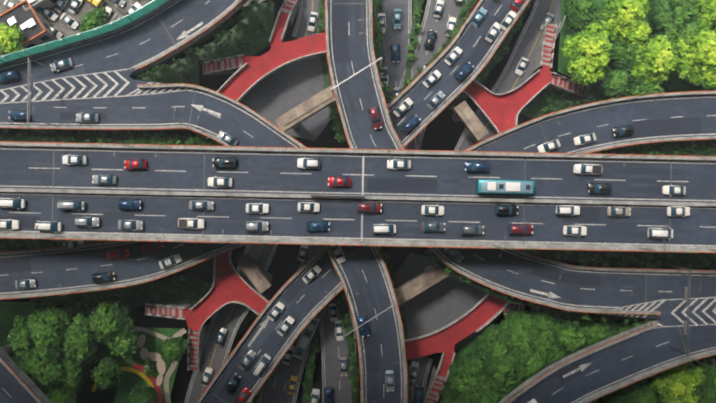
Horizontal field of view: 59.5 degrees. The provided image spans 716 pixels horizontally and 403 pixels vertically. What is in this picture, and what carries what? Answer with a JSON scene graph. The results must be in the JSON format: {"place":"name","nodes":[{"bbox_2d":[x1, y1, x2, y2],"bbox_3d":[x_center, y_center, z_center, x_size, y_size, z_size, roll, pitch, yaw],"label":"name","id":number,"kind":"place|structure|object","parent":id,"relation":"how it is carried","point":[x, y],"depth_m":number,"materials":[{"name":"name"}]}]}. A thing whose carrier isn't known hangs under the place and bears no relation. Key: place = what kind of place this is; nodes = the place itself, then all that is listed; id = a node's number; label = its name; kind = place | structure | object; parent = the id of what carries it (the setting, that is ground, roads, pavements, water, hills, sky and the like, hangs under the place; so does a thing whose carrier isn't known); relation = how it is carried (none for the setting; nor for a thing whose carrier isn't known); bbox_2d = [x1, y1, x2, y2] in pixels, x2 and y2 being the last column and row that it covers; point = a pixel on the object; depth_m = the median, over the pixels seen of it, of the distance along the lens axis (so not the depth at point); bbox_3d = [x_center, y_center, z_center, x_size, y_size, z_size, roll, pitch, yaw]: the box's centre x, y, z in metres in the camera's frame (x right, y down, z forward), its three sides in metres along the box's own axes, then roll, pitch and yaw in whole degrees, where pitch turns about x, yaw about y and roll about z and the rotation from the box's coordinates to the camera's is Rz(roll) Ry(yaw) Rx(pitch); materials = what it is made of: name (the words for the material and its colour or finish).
{"place":"outdoors","nodes":[
{"label":"outdoors","id":0,"kind":"place"},
{"bbox_2d":[19,0,57,11],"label":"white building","id":1,"kind":"structure","parent":0,"point":[40,5],"depth_m":119.05,"materials":[{"name":"white"}]},
{"bbox_2d":[0,57,194,103],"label":"gore","id":2,"kind":"structure","parent":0,"point":[64,89],"depth_m":107.91,"materials":[{"name":"paint"}]},
{"bbox_2d":[30,275,210,312],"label":"shrubs","id":3,"kind":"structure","parent":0,"point":[138,294],"depth_m":121.75,"materials":[{"name":"green plant"}]},
{"bbox_2d":[0,0,247,110],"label":"ramp","id":4,"kind":"object","parent":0,"point":[183,10],"depth_m":107.94,"materials":[{"name":"grey asphalt"}]},
{"bbox_2d":[0,241,248,299],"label":"ramp","id":5,"kind":"structure","parent":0,"point":[77,276],"depth_m":108.92,"materials":[{"name":"grey asphalt"}]},
{"bbox_2d":[92,271,115,283],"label":"suv","id":6,"kind":"object","parent":5,"relation":"on","point":[105,277],"depth_m":107.90,"materials":[{"name":"black paint"}]},
{"bbox_2d":[0,83,306,147],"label":"ramp","id":7,"kind":"structure","parent":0,"point":[138,110],"depth_m":107.95,"materials":[{"name":"grey asphalt"}]},
{"bbox_2d":[0,129,223,145],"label":"hedge","id":8,"kind":"object","parent":7,"relation":"on","point":[114,135],"depth_m":110.51,"materials":[{"name":"green plant"}]},
{"bbox_2d":[0,0,565,402],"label":"ground","id":9,"kind":"structure","parent":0,"point":[466,304],"depth_m":121.92,"materials":[{"name":"grey asphalt"}]},
{"bbox_2d":[0,23,24,55],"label":"tree","id":10,"kind":"object","parent":9,"relation":"on","point":[12,32],"depth_m":115.34,"materials":[{"name":"green plant"}]},
{"bbox_2d":[0,0,54,48],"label":"building","id":11,"kind":"structure","parent":9,"relation":"on","point":[39,24],"depth_m":117.94,"materials":[{"name":"grey concrete"}]},
{"bbox_2d":[79,7,108,32],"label":"tree","id":12,"kind":"object","parent":9,"relation":"on","point":[88,24],"depth_m":115.36,"materials":[{"name":"green plant"}]},
{"bbox_2d":[136,0,274,85],"bbox_3d":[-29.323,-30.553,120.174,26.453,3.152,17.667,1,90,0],"label":"shrubs","id":13,"kind":"object","parent":9,"relation":"on","point":[235,41],"depth_m":120.20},
{"bbox_2d":[197,246,381,402],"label":"ramp","id":14,"kind":"structure","parent":9,"relation":"on","point":[302,300],"depth_m":112.87,"materials":[{"name":"grey asphalt"}]},
{"bbox_2d":[176,22,590,377],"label":"road arrows","id":15,"kind":"object","parent":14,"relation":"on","point":[264,324],"depth_m":107.93,"materials":[{"name":"white paint"}]},
{"bbox_2d":[292,316,320,359],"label":"bus","id":16,"kind":"object","parent":9,"relation":"on","point":[311,325],"depth_m":119.30,"materials":[{"name":"grey paint"}]},
{"bbox_2d":[302,308,323,402],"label":"median shrubs","id":17,"kind":"object","parent":9,"relation":"on","point":[307,384],"depth_m":121.25,"materials":[{"name":"green plant"}]},
{"bbox_2d":[317,0,345,142],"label":"shrubs","id":18,"kind":"object","parent":9,"relation":"on","point":[332,110],"depth_m":121.75,"materials":[{"name":"green plant"}]},
{"bbox_2d":[334,290,359,402],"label":"shrubs","id":19,"kind":"object","parent":9,"relation":"on","point":[350,340],"depth_m":120.77,"materials":[{"name":"green plant"}]},
{"bbox_2d":[237,85,488,305],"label":"pier cap beams","id":20,"kind":"structure","parent":9,"relation":"on","point":[406,288],"depth_m":113.50,"materials":[{"name":"beige concrete"}]},
{"bbox_2d":[325,0,404,149],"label":"ramp","id":21,"kind":"structure","parent":9,"relation":"on","point":[356,42],"depth_m":106.97,"materials":[{"name":"grey asphalt"}]},
{"bbox_2d":[367,106,382,129],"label":"suv","id":22,"kind":"object","parent":21,"relation":"on","point":[377,122],"depth_m":105.88,"materials":[{"name":"red paint"}]},
{"bbox_2d":[373,0,394,103],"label":"shrubs","id":23,"kind":"object","parent":9,"relation":"on","point":[378,25],"depth_m":120.46,"materials":[{"name":"green plant"}]},
{"bbox_2d":[379,247,413,402],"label":"shrubs","id":24,"kind":"object","parent":9,"relation":"on","point":[394,282],"depth_m":120.44,"materials":[{"name":"green plant"}]},
{"bbox_2d":[399,0,423,91],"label":"median shrubs","id":25,"kind":"object","parent":9,"relation":"on","point":[415,29],"depth_m":121.20,"materials":[{"name":"green plant"}]},
{"bbox_2d":[393,0,477,96],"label":"shrubs","id":26,"kind":"object","parent":9,"relation":"on","point":[462,17],"depth_m":120.73,"materials":[{"name":"green plant"}]},
{"bbox_2d":[349,0,529,147],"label":"ramp","id":27,"kind":"structure","parent":9,"relation":"on","point":[422,107],"depth_m":112.88,"materials":[{"name":"grey asphalt"}]},
{"bbox_2d":[448,1,531,113],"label":"shrubs","id":28,"kind":"object","parent":9,"relation":"on","point":[481,78],"depth_m":121.75,"materials":[{"name":"green plant"}]},
{"bbox_2d":[0,141,715,252],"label":"highway","id":29,"kind":"structure","parent":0,"point":[91,197],"depth_m":99.99,"materials":[{"name":"grey asphalt"}]},
{"bbox_2d":[0,197,25,209],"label":"van","id":30,"kind":"object","parent":29,"relation":"on","point":[5,203],"depth_m":98.77,"materials":[{"name":"white paint"}]},
{"bbox_2d":[35,220,61,232],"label":"van","id":31,"kind":"object","parent":29,"relation":"on","point":[42,225],"depth_m":98.67,"materials":[{"name":"white paint"}]},
{"bbox_2d":[57,199,84,211],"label":"van","id":32,"kind":"object","parent":29,"relation":"on","point":[64,204],"depth_m":98.60,"materials":[{"name":"grey paint"}]},
{"bbox_2d":[62,154,86,165],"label":"car","id":33,"kind":"object","parent":29,"relation":"on","point":[76,158],"depth_m":99.27,"materials":[{"name":"white paint"}]},
{"bbox_2d":[74,216,99,227],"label":"suv","id":34,"kind":"object","parent":29,"relation":"on","point":[95,223],"depth_m":99.03,"materials":[{"name":"grey paint"}]},
{"bbox_2d":[92,174,116,185],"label":"car","id":35,"kind":"object","parent":29,"relation":"on","point":[108,179],"depth_m":99.23,"materials":[{"name":"grey paint"}]},
{"bbox_2d":[118,199,141,210],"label":"suv","id":36,"kind":"object","parent":29,"relation":"on","point":[133,206],"depth_m":99.00,"materials":[{"name":"blue paint"}]},
{"bbox_2d":[118,219,142,230],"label":"car","id":37,"kind":"object","parent":29,"relation":"on","point":[126,225],"depth_m":99.25,"materials":[{"name":"grey paint"}]},
{"bbox_2d":[124,159,146,169],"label":"car","id":38,"kind":"object","parent":29,"relation":"on","point":[133,164],"depth_m":99.19,"materials":[{"name":"red paint"}]},
{"bbox_2d":[178,217,204,229],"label":"pickup","id":39,"kind":"object","parent":29,"relation":"on","point":[182,221],"depth_m":99.07,"materials":[{"name":"white paint"}]},
{"bbox_2d":[189,200,213,210],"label":"car","id":40,"kind":"object","parent":29,"relation":"on","point":[208,205],"depth_m":99.18,"materials":[{"name":"grey paint"}]},
{"bbox_2d":[208,176,231,187],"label":"car","id":41,"kind":"object","parent":29,"relation":"on","point":[227,183],"depth_m":99.23,"materials":[{"name":"white paint"}]},
{"bbox_2d":[213,157,236,168],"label":"car","id":42,"kind":"object","parent":29,"relation":"on","point":[231,162],"depth_m":98.91,"materials":[{"name":"black paint"}]},
{"bbox_2d":[245,220,268,232],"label":"suv","id":43,"kind":"object","parent":29,"relation":"on","point":[263,225],"depth_m":98.91,"materials":[{"name":"grey paint"}]},
{"bbox_2d":[246,202,268,213],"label":"car","id":44,"kind":"object","parent":29,"relation":"on","point":[264,209],"depth_m":99.22,"materials":[{"name":"white paint"}]},
{"bbox_2d":[297,157,319,169],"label":"car","id":45,"kind":"object","parent":29,"relation":"on","point":[313,163],"depth_m":98.89,"materials":[{"name":"white paint"}]},
{"bbox_2d":[306,221,329,231],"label":"car","id":46,"kind":"object","parent":29,"relation":"on","point":[322,226],"depth_m":99.19,"materials":[{"name":"blue paint"}]},
{"bbox_2d":[328,176,350,187],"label":"car","id":47,"kind":"object","parent":29,"relation":"on","point":[346,183],"depth_m":99.22,"materials":[{"name":"red paint"}]},
{"bbox_2d":[52,147,671,247],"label":"highway joints","id":48,"kind":"object","parent":29,"relation":"on","point":[319,196],"depth_m":99.98,"materials":[{"name":"metal"}]},
{"bbox_2d":[357,201,381,213],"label":"suv","id":49,"kind":"object","parent":29,"relation":"on","point":[375,209],"depth_m":98.91,"materials":[{"name":"red paint"}]},
{"bbox_2d":[372,223,395,234],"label":"van","id":50,"kind":"object","parent":29,"relation":"on","point":[385,228],"depth_m":98.61,"materials":[{"name":"white paint"}]},
{"bbox_2d":[421,204,443,215],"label":"car","id":51,"kind":"object","parent":29,"relation":"on","point":[437,210],"depth_m":99.22,"materials":[{"name":"white paint"}]},
{"bbox_2d":[421,221,444,232],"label":"car","id":52,"kind":"object","parent":29,"relation":"on","point":[437,227],"depth_m":99.22,"materials":[{"name":"grey paint"}]},
{"bbox_2d":[460,224,483,235],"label":"suv","id":53,"kind":"object","parent":29,"relation":"on","point":[479,231],"depth_m":98.99,"materials":[{"name":"grey paint"}]},
{"bbox_2d":[464,161,489,172],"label":"suv","id":54,"kind":"object","parent":29,"relation":"on","point":[471,167],"depth_m":98.97,"materials":[{"name":"blue paint"}]},
{"bbox_2d":[476,178,534,194],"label":"bus","id":55,"kind":"object","parent":29,"relation":"on","point":[489,187],"depth_m":97.38,"materials":[{"name":"teal paint"}]},
{"bbox_2d":[495,204,517,215],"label":"car","id":56,"kind":"object","parent":29,"relation":"on","point":[503,209],"depth_m":98.98,"materials":[{"name":"black paint"}]},
{"bbox_2d":[508,223,532,235],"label":"suv","id":57,"kind":"object","parent":29,"relation":"on","point":[521,229],"depth_m":98.86,"materials":[{"name":"red paint"}]},
{"bbox_2d":[556,205,579,215],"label":"car","id":58,"kind":"object","parent":29,"relation":"on","point":[570,209],"depth_m":98.94,"materials":[{"name":"white paint"}]},
{"bbox_2d":[563,224,586,236],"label":"car","id":59,"kind":"object","parent":29,"relation":"on","point":[578,229],"depth_m":99.24,"materials":[{"name":"white paint"}]},
{"bbox_2d":[573,163,601,175],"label":"pickup","id":60,"kind":"object","parent":29,"relation":"on","point":[585,168],"depth_m":99.09,"materials":[{"name":"white paint"}]},
{"bbox_2d":[587,182,611,194],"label":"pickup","id":61,"kind":"object","parent":29,"relation":"on","point":[592,187],"depth_m":98.99,"materials":[{"name":"black paint"}]},
{"bbox_2d":[647,227,672,239],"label":"van","id":62,"kind":"object","parent":29,"relation":"on","point":[668,234],"depth_m":98.61,"materials":[{"name":"white paint"}]},
{"bbox_2d":[662,184,685,195],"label":"car","id":63,"kind":"object","parent":29,"relation":"on","point":[676,189],"depth_m":99.24,"materials":[{"name":"white paint"}]},
{"bbox_2d":[0,0,715,402],"bbox_3d":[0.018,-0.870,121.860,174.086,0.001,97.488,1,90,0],"label":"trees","id":64,"kind":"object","parent":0,"point":[114,394],"depth_m":121.86,"materials":[{"name":"green plant"}]},
{"bbox_2d":[7,314,34,358],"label":"tree","id":65,"kind":"object","parent":64,"relation":"on","point":[23,342],"depth_m":114.44,"materials":[{"name":"green plant"}]},
{"bbox_2d":[0,345,51,402],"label":"ramp","id":66,"kind":"object","parent":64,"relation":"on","point":[31,388],"depth_m":111.86,"materials":[{"name":"grey asphalt"}]},
{"bbox_2d":[17,339,67,387],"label":"tree","id":67,"kind":"object","parent":64,"relation":"on","point":[51,366],"depth_m":113.57,"materials":[{"name":"green plant"}]},
{"bbox_2d":[27,298,73,351],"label":"tree","id":68,"kind":"object","parent":64,"relation":"on","point":[44,329],"depth_m":113.82,"materials":[{"name":"green plant"}]},
{"bbox_2d":[0,238,104,251],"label":"hedge","id":69,"kind":"object","parent":64,"relation":"on","point":[32,242],"depth_m":111.40,"materials":[{"name":"green plant"}]},
{"bbox_2d":[45,386,77,402],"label":"tree","id":70,"kind":"object","parent":64,"relation":"on","point":[53,397],"depth_m":115.31,"materials":[{"name":"green plant"}]},
{"bbox_2d":[55,358,88,391],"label":"tree","id":71,"kind":"object","parent":64,"relation":"on","point":[74,377],"depth_m":114.92,"materials":[{"name":"green plant"}]},
{"bbox_2d":[62,312,98,363],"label":"tree","id":72,"kind":"object","parent":64,"relation":"on","point":[77,347],"depth_m":113.61,"materials":[{"name":"green plant"}]},
{"bbox_2d":[90,356,122,389],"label":"tree","id":73,"kind":"object","parent":64,"relation":"on","point":[114,375],"depth_m":115.86,"materials":[{"name":"green plant"}]},
{"bbox_2d":[89,295,135,344],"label":"tree","id":74,"kind":"object","parent":64,"relation":"on","point":[117,320],"depth_m":114.31,"materials":[{"name":"green plant"}]},
{"bbox_2d":[108,332,138,357],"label":"tree","id":75,"kind":"object","parent":64,"relation":"on","point":[128,348],"depth_m":115.62,"materials":[{"name":"green plant"}]},
{"bbox_2d":[91,327,185,402],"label":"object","id":76,"kind":"object","parent":64,"relation":"on","point":[155,356],"depth_m":121.82,"materials":[{"name":"beige stone"}]},
{"bbox_2d":[128,384,158,402],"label":"tree","id":77,"kind":"object","parent":64,"relation":"on","point":[135,395],"depth_m":116.55,"materials":[{"name":"green plant"}]},
{"bbox_2d":[161,337,189,362],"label":"tree","id":78,"kind":"object","parent":64,"relation":"on","point":[175,348],"depth_m":116.33,"materials":[{"name":"green plant"}]},
{"bbox_2d":[447,351,491,400],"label":"tree","id":79,"kind":"object","parent":64,"relation":"on","point":[464,375],"depth_m":114.16,"materials":[{"name":"green plant"}]},
{"bbox_2d":[455,389,500,402],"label":"tree","id":80,"kind":"object","parent":64,"relation":"on","point":[480,396],"depth_m":113.80,"materials":[{"name":"green plant"}]},
{"bbox_2d":[474,324,512,366],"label":"tree","id":81,"kind":"object","parent":64,"relation":"on","point":[483,350],"depth_m":115.04,"materials":[{"name":"green plant"}]},
{"bbox_2d":[481,346,523,394],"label":"tree","id":82,"kind":"object","parent":64,"relation":"on","point":[506,379],"depth_m":113.93,"materials":[{"name":"green plant"}]},
{"bbox_2d":[498,308,533,349],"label":"tree","id":83,"kind":"object","parent":64,"relation":"on","point":[518,331],"depth_m":114.46,"materials":[{"name":"green plant"}]},
{"bbox_2d":[513,346,548,378],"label":"tree","id":84,"kind":"object","parent":64,"relation":"on","point":[528,354],"depth_m":113.56,"materials":[{"name":"green plant"}]},
{"bbox_2d":[525,307,560,355],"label":"tree","id":85,"kind":"object","parent":64,"relation":"on","point":[542,332],"depth_m":113.82,"materials":[{"name":"green plant"}]},
{"bbox_2d":[555,310,586,352],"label":"tree","id":86,"kind":"object","parent":64,"relation":"on","point":[565,335],"depth_m":113.14,"materials":[{"name":"green plant"}]},
{"bbox_2d":[562,0,595,33],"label":"tree","id":87,"kind":"object","parent":64,"relation":"on","point":[585,10],"depth_m":115.24,"materials":[{"name":"green plant"}]},
{"bbox_2d":[560,23,612,85],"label":"tree","id":88,"kind":"object","parent":64,"relation":"on","point":[578,56],"depth_m":112.29,"materials":[{"name":"green plant"}]},
{"bbox_2d":[581,313,613,345],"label":"tree","id":89,"kind":"object","parent":64,"relation":"on","point":[602,329],"depth_m":114.48,"materials":[{"name":"green plant"}]},
{"bbox_2d":[498,319,715,402],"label":"ramp","id":90,"kind":"object","parent":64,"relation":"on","point":[627,377],"depth_m":107.89,"materials":[{"name":"grey asphalt"}]},
{"bbox_2d":[498,318,655,400],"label":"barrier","id":91,"kind":"object","parent":90,"relation":"on","point":[588,345],"depth_m":110.75,"materials":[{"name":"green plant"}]},
{"bbox_2d":[599,68,634,98],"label":"tree","id":92,"kind":"object","parent":64,"relation":"on","point":[624,85],"depth_m":115.50,"materials":[{"name":"green plant"}]},
{"bbox_2d":[607,34,640,72],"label":"tree","id":93,"kind":"object","parent":64,"relation":"on","point":[614,52],"depth_m":114.70,"materials":[{"name":"green plant"}]},
{"bbox_2d":[599,0,651,48],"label":"tree","id":94,"kind":"object","parent":64,"relation":"on","point":[614,19],"depth_m":113.22,"materials":[{"name":"green plant"}]},
{"bbox_2d":[617,376,657,402],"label":"tree","id":95,"kind":"object","parent":64,"relation":"on","point":[642,392],"depth_m":114.31,"materials":[{"name":"green plant"}]},
{"bbox_2d":[626,77,665,96],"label":"tree","id":96,"kind":"object","parent":64,"relation":"on","point":[646,90],"depth_m":114.93,"materials":[{"name":"green plant"}]},
{"bbox_2d":[630,35,677,83],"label":"tree","id":97,"kind":"object","parent":64,"relation":"on","point":[673,62],"depth_m":113.15,"materials":[{"name":"green plant"}]},
{"bbox_2d":[647,0,699,33],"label":"tree","id":98,"kind":"object","parent":64,"relation":"on","point":[669,7],"depth_m":113.76,"materials":[{"name":"green plant"}]},
{"bbox_2d":[654,16,699,47],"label":"tree","id":99,"kind":"object","parent":64,"relation":"on","point":[678,33],"depth_m":113.53,"materials":[{"name":"green plant"}]},
{"bbox_2d":[649,362,707,402],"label":"tree","id":100,"kind":"object","parent":64,"relation":"on","point":[684,396],"depth_m":113.73,"materials":[{"name":"green plant"}]},
{"bbox_2d":[672,27,715,88],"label":"tree","id":101,"kind":"object","parent":64,"relation":"on","point":[696,67],"depth_m":112.19,"materials":[{"name":"green plant"}]},
{"bbox_2d":[692,376,715,402],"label":"tree","id":102,"kind":"object","parent":64,"relation":"on","point":[708,383],"depth_m":114.13,"materials":[{"name":"green plant"}]},
{"bbox_2d":[693,355,715,386],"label":"tree","id":103,"kind":"object","parent":64,"relation":"on","point":[709,372],"depth_m":115.05,"materials":[{"name":"green plant"}]},
{"bbox_2d":[694,0,715,33],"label":"tree","id":104,"kind":"object","parent":64,"relation":"on","point":[704,20],"depth_m":114.00,"materials":[{"name":"green plant"}]},
{"bbox_2d":[0,2,715,401],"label":"street lamp posts","id":105,"kind":"object","parent":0,"point":[30,84],"depth_m":100.99,"materials":[{"name":"metal"}]},
{"bbox_2d":[144,0,587,402],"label":"pedestrian bridge","id":106,"kind":"structure","parent":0,"point":[218,297],"depth_m":116.95,"materials":[{"name":"concrete"}]},
{"bbox_2d":[324,245,407,402],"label":"ramp","id":107,"kind":"structure","parent":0,"point":[391,324],"depth_m":106.96,"materials":[{"name":"grey asphalt"}]},
{"bbox_2d":[428,247,715,314],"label":"ramp","id":108,"kind":"structure","parent":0,"point":[521,269],"depth_m":107.90,"materials":[{"name":"grey asphalt"}]},
{"bbox_2d":[423,250,650,323],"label":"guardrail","id":109,"kind":"object","parent":108,"relation":"on","point":[439,262],"depth_m":110.75,"materials":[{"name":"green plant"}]},
{"bbox_2d":[521,249,715,269],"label":"hedge","id":110,"kind":"object","parent":108,"relation":"on","point":[609,261],"depth_m":110.60,"materials":[{"name":"green plant"}]},
{"bbox_2d":[597,297,715,339],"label":"gore","id":111,"kind":"structure","parent":108,"relation":"on","point":[675,313],"depth_m":107.86,"materials":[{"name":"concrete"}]},
{"bbox_2d":[464,90,715,152],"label":"ramp","id":112,"kind":"structure","parent":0,"point":[530,134],"depth_m":108.93,"materials":[{"name":"grey asphalt"}]},
{"bbox_2d":[591,140,715,155],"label":"hedge","id":113,"kind":"object","parent":112,"relation":"on","point":[675,148],"depth_m":111.62,"materials":[{"name":"green plant"}]},
{"bbox_2d":[519,80,681,118],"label":"bank shrubs","id":114,"kind":"structure","parent":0,"point":[568,103],"depth_m":121.75,"materials":[{"name":"green plant"}]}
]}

